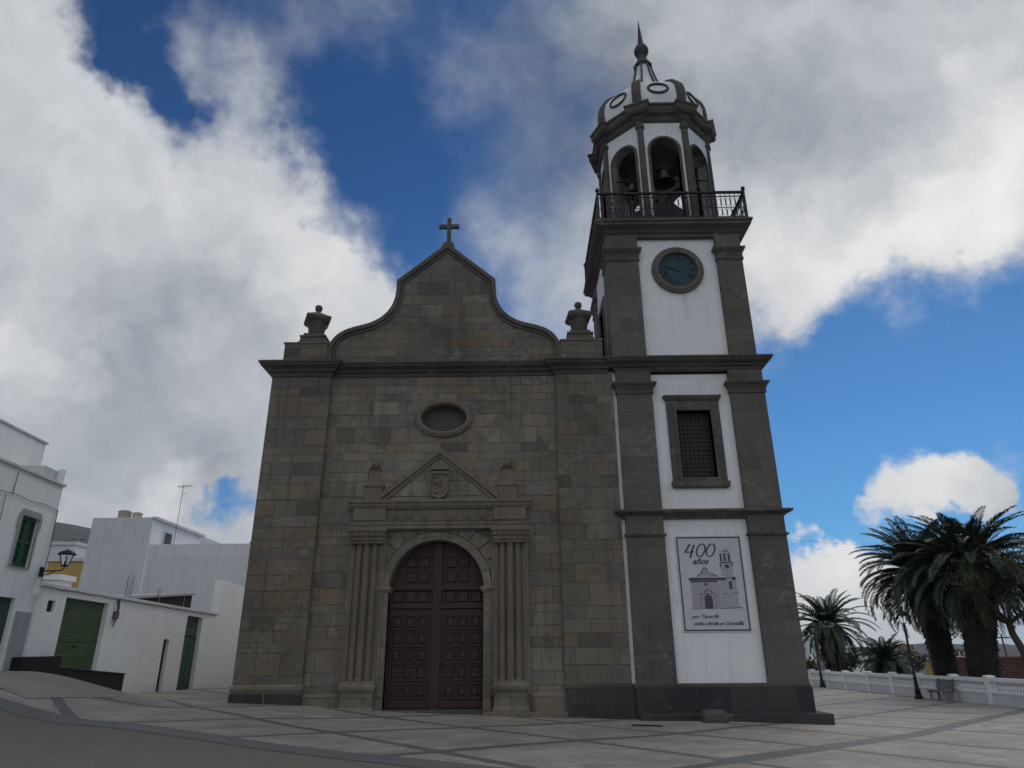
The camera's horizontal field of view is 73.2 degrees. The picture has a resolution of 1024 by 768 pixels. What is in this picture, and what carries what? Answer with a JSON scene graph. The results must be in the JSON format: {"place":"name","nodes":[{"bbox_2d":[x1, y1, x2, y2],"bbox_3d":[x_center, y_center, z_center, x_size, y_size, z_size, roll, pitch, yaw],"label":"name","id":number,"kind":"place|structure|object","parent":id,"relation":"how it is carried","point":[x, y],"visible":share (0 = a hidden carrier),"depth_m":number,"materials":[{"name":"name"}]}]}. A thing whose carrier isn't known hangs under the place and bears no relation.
{"place":"outdoors","nodes":[
{"label":"outdoors","id":0,"kind":"place"},
{"bbox_2d":[0,671,124,698],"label":"street","id":1,"kind":"structure","parent":0,"point":[28,684],"depth_m":17.64,"materials":[{"name":"grey stone"}]},
{"bbox_2d":[0,710,413,767],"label":"road","id":2,"kind":"structure","parent":0,"point":[25,742],"depth_m":11.08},
{"bbox_2d":[0,686,1023,767],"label":"plaza","id":3,"kind":"structure","parent":0,"point":[874,730],"depth_m":16.16,"materials":[{"name":"grey stone"}]},
{"bbox_2d":[0,698,504,767],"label":"paving band","id":4,"kind":"object","parent":3,"relation":"on","point":[24,710],"visible":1,"depth_m":12.72,"materials":[{"name":"stone"}]},
{"bbox_2d":[632,724,663,726],"bbox_3d":[3.787,9.543,19.283,0.840,0.051,0.260,-1,-22,1],"label":"drain grate","id":5,"kind":"object","parent":3,"relation":"on","point":[647,725],"visible":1,"depth_m":19.17,"materials":[{"name":"metal"}]},
{"bbox_2d":[700,709,728,722],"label":"stone block","id":6,"kind":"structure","parent":3,"relation":"on","point":[713,715],"depth_m":20.28,"materials":[{"name":"grey stone"}]},
{"bbox_2d":[809,622,824,686],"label":"lamp post","id":7,"kind":"object","parent":3,"relation":"on","point":[812,626],"visible":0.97,"depth_m":51.82,"materials":[{"name":"metal"}]},
{"bbox_2d":[896,608,923,698],"bbox_3d":[20.539,13.888,35.630,0.540,4.430,0.540,-1,-22,1],"label":"lamp post","id":8,"kind":"object","parent":3,"relation":"on","point":[902,615],"visible":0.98,"depth_m":35.52,"materials":[{"name":"metal"}]},
{"bbox_2d":[808,669,1023,707],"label":"balustrade wall","id":9,"kind":"structure","parent":3,"relation":"on","point":[990,694],"depth_m":35.60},
{"bbox_2d":[926,678,954,700],"bbox_3d":[20.860,14.841,33.523,0.660,0.980,1.900,-3,-22,5],"label":"bench","id":10,"kind":"object","parent":3,"relation":"on","point":[939,686],"visible":1,"depth_m":33.41,"materials":[{"name":"grey wood"}]},
{"bbox_2d":[0,0,1023,648],"label":"sky","id":11,"kind":"structure","parent":0,"point":[183,183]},
{"bbox_2d":[50,522,1020,685],"bbox_3d":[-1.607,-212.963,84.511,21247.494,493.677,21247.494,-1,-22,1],"label":"terrain","id":12,"kind":"structure","parent":0,"point":[64,532],"depth_m":1820.06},
{"bbox_2d":[0,419,66,670],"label":"corner house","id":13,"kind":"structure","parent":12,"relation":"on","point":[31,487],"depth_m":19.20,"materials":[{"name":"white paint"}]},
{"bbox_2d":[0,597,11,643],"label":"door","id":14,"kind":"structure","parent":13,"relation":"in","point":[5,603],"depth_m":18.41,"materials":[{"name":"green paint"}]},
{"bbox_2d":[7,508,42,569],"bbox_3d":[-13.540,4.298,19.127,0.170,1.550,1.020,1,-22,-3],"label":"window","id":15,"kind":"structure","parent":13,"relation":"in","point":[25,525],"depth_m":19.18,"materials":[{"name":"green paint"}]},
{"bbox_2d":[38,548,76,576],"bbox_3d":[-13.258,5.231,20.196,0.792,0.840,0.478,7,-23,-19],"label":"street lamp","id":16,"kind":"object","parent":13,"relation":"attached to","point":[67,556],"depth_m":20.17,"materials":[{"name":"metal"}]},
{"bbox_2d":[42,574,76,586],"bbox_3d":[-22.324,12.065,31.564,2.700,6.370,1.200,-1,-22,1],"label":"annex","id":17,"kind":"object","parent":12,"relation":"on","point":[62,580],"visible":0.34,"depth_m":32.17,"materials":[{"name":"white paint"}]},
{"bbox_2d":[46,558,83,587],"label":"ochre house","id":18,"kind":"structure","parent":12,"relation":"on","point":[74,567],"depth_m":48.06,"materials":[{"name":"yellow paint"}]},
{"bbox_2d":[44,541,86,573],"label":"pale house","id":19,"kind":"structure","parent":12,"relation":"on","point":[77,548],"depth_m":51.58,"materials":[{"name":"white paint"}]},
{"bbox_2d":[9,656,125,690],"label":"landing wall","id":20,"kind":"structure","parent":12,"relation":"on","point":[52,664],"depth_m":20.50,"materials":[{"name":"stone"}]},
{"bbox_2d":[24,580,244,693],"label":"garage building","id":21,"kind":"structure","parent":12,"relation":"on","point":[145,646],"depth_m":25.88,"materials":[{"name":"white paint"}]},
{"bbox_2d":[54,598,103,669],"bbox_3d":[-13.842,8.139,21.900,0.100,2.420,2.630,1,-22,-3],"label":"garage door","id":22,"kind":"structure","parent":21,"relation":"in","point":[81,619],"depth_m":22.07,"materials":[{"name":"green paint"}]},
{"bbox_2d":[125,571,134,596],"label":"starter bars","id":23,"kind":"object","parent":21,"relation":"attached to","point":[129,585],"visible":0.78,"depth_m":25.34,"materials":[{"name":"grey metal"}]},
{"bbox_2d":[118,593,195,607],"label":"roof shed","id":24,"kind":"structure","parent":21,"relation":"on","point":[175,599],"depth_m":31.18,"materials":[{"name":"white paint"}]},
{"bbox_2d":[155,639,165,691],"bbox_3d":[-14.186,11.674,27.522,0.060,2.800,0.550,1,-22,-3],"label":"narrow door","id":25,"kind":"structure","parent":21,"relation":"in","point":[164,643],"depth_m":27.81,"materials":[{"name":"green wood"}]},
{"bbox_2d":[176,616,198,689],"bbox_3d":[-14.342,12.186,30.192,0.070,3.820,1.800,1,-22,-3],"label":"door","id":26,"kind":"structure","parent":21,"relation":"in","point":[189,642],"depth_m":30.48,"materials":[{"name":"green paint"}]},
{"bbox_2d":[78,517,250,611],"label":"grey house","id":27,"kind":"structure","parent":12,"relation":"on","point":[152,554],"depth_m":43.28,"materials":[{"name":"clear paint"}]},
{"bbox_2d":[117,510,131,517],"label":"roof tank","id":28,"kind":"object","parent":27,"relation":"on","point":[124,513],"visible":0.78,"depth_m":45.46,"materials":[{"name":"beige plastic"}]},
{"bbox_2d":[132,512,142,517],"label":"roof tank","id":29,"kind":"object","parent":27,"relation":"on","point":[136,514],"visible":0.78,"depth_m":45.49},
{"bbox_2d":[162,531,172,543],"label":"window","id":30,"kind":"structure","parent":27,"relation":"in","point":[167,536],"depth_m":45.83,"materials":[{"name":"white glass"}]},
{"bbox_2d":[174,485,192,540],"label":"antenna","id":31,"kind":"object","parent":27,"relation":"on","point":[180,505],"visible":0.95,"depth_m":46.69,"materials":[{"name":"metal"}]},
{"bbox_2d":[228,22,834,724],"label":"church","id":32,"kind":"structure","parent":12,"relation":"on","point":[472,498],"depth_m":24.24,"materials":[{"name":"stone"}]},
{"bbox_2d":[384,542,483,709],"bbox_3d":[-2.526,7.993,23.103,3.280,5.420,0.224,-1,-22,1],"label":"door","id":33,"kind":"structure","parent":32,"relation":"in","point":[435,654],"depth_m":22.93,"materials":[{"name":"brown wood"}]},
{"bbox_2d":[415,399,471,436],"bbox_3d":[-2.499,1.293,25.443,2.100,1.460,0.455,-1,-22,1],"label":"oval window","id":34,"kind":"structure","parent":32,"relation":"in","point":[439,422],"depth_m":25.50,"materials":[{"name":"stone"}]},
{"bbox_2d":[598,296,607,355],"bbox_3d":[3.926,-1.692,29.022,0.250,3.500,1.900,-1,-22,1],"label":"side window","id":35,"kind":"structure","parent":32,"relation":"in","point":[602,307],"depth_m":28.78,"materials":[{"name":"stone"}]},
{"bbox_2d":[616,175,638,200],"bbox_3d":[5.298,-8.694,30.321,1.242,1.115,0.790,-13,-25,30],"label":"bell","id":36,"kind":"object","parent":32,"relation":"hanging from","point":[631,181],"visible":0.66,"depth_m":30.32,"materials":[{"name":"brown metal"}]},
{"bbox_2d":[652,160,677,190],"bbox_3d":[6.576,-9.153,29.965,1.151,1.288,0.923,-17,-27,36],"label":"bell","id":37,"kind":"object","parent":32,"relation":"hanging from","point":[664,181],"visible":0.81,"depth_m":29.96,"materials":[{"name":"brown metal"}]},
{"bbox_2d":[675,177,706,194],"bbox_3d":[7.871,-8.763,30.312,1.292,1.000,0.696,-11,-24,26],"label":"bell","id":38,"kind":"object","parent":32,"relation":"hanging from","point":[696,180],"visible":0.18,"depth_m":30.35,"materials":[{"name":"brown metal"}]},
{"bbox_2d":[662,394,730,488],"bbox_3d":[6.616,2.084,24.926,2.118,3.460,0.560,-1,-22,1],"label":"window","id":39,"kind":"structure","parent":32,"relation":"in","point":[693,461],"depth_m":24.95,"materials":[{"name":"stone"}]},
{"bbox_2d":[675,536,751,631],"bbox_3d":[6.679,6.627,22.993,2.220,3.090,0.032,-1,-22,1],"label":"banner","id":40,"kind":"object","parent":32,"relation":"attached to","point":[712,586],"visible":1,"depth_m":22.96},
{"bbox_2d":[804,639,816,663],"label":"house","id":41,"kind":"structure","parent":12,"relation":"on","point":[807,644],"depth_m":195.35,"materials":[{"name":"white paint"}]},
{"bbox_2d":[806,654,820,670],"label":"shrub","id":42,"kind":"object","parent":12,"relation":"on","point":[811,664],"visible":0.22,"depth_m":86.60,"materials":[{"name":"green plant"}]},
{"bbox_2d":[814,651,852,670],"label":"house","id":43,"kind":"structure","parent":12,"relation":"on","point":[821,662],"depth_m":121.58,"materials":[{"name":"concrete"}]},
{"bbox_2d":[795,588,878,671],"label":"palm tree","id":44,"kind":"object","parent":12,"relation":"on","point":[833,641],"visible":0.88,"depth_m":55.50,"materials":[{"name":"green plant"}]},
{"bbox_2d":[841,653,859,671],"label":"shrub","id":45,"kind":"object","parent":12,"relation":"on","point":[851,664],"visible":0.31,"depth_m":100.69,"materials":[{"name":"green plant"}]},
{"bbox_2d":[849,656,869,680],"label":"house","id":46,"kind":"structure","parent":12,"relation":"on","point":[857,670],"depth_m":115.07,"materials":[{"name":"white paint"}]},
{"bbox_2d":[855,631,918,683],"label":"palm tree","id":47,"kind":"object","parent":12,"relation":"on","point":[885,662],"visible":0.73,"depth_m":68.57,"materials":[{"name":"green plant"}]},
{"bbox_2d":[868,649,927,674],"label":"shrub","id":48,"kind":"object","parent":12,"relation":"on","point":[919,656],"visible":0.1,"depth_m":82.00,"materials":[{"name":"green plant"}]},
{"bbox_2d":[895,644,914,659],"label":"house","id":49,"kind":"structure","parent":12,"relation":"on","point":[903,647],"depth_m":241.29,"materials":[{"name":"tile"}]},
{"bbox_2d":[848,515,965,686],"bbox_3d":[24.060,12.739,39.679,7.430,9.838,7.900,-1,-22,1],"label":"palm tree","id":50,"kind":"object","parent":12,"relation":"on","point":[942,647],"visible":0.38,"depth_m":39.71,"materials":[{"name":"green plant"}]},
{"bbox_2d":[906,652,928,672],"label":"shrub","id":51,"kind":"object","parent":12,"relation":"on","point":[921,667],"visible":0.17,"depth_m":137.45,"materials":[{"name":"green plant"}]},
{"bbox_2d":[920,601,937,681],"bbox_3d":[23.139,14.227,38.365,0.540,5.630,0.540,-1,-22,1],"label":"lamp post","id":52,"kind":"object","parent":12,"relation":"on","point":[931,655],"visible":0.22,"depth_m":38.12,"materials":[{"name":"metal"}]},
{"bbox_2d":[924,657,934,685],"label":"house","id":53,"kind":"structure","parent":12,"relation":"on","point":[929,670],"depth_m":111.25,"materials":[{"name":"paint"}]},
{"bbox_2d":[883,505,1023,690],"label":"palm tree","id":54,"kind":"object","parent":12,"relation":"on","point":[976,623],"visible":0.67,"depth_m":35.44,"materials":[{"name":"green plant"}]},
{"bbox_2d":[954,649,964,656],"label":"house","id":55,"kind":"structure","parent":12,"relation":"on","point":[959,652],"depth_m":175.63,"materials":[{"name":"tile"}]},
{"bbox_2d":[935,532,1023,662],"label":"spreading tree","id":56,"kind":"object","parent":12,"relation":"on","point":[1002,618],"visible":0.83,"depth_m":33.92,"materials":[{"name":"green plant"}]},
{"bbox_2d":[955,656,1023,692],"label":"brick wall","id":57,"kind":"structure","parent":12,"relation":"on","point":[1012,667],"depth_m":55.04,"materials":[{"name":"brick"}]},
{"bbox_2d":[997,634,1009,655],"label":"utility pole","id":58,"kind":"object","parent":12,"relation":"on","point":[1001,637],"visible":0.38,"depth_m":61.29,"materials":[{"name":"wood"}]}
]}

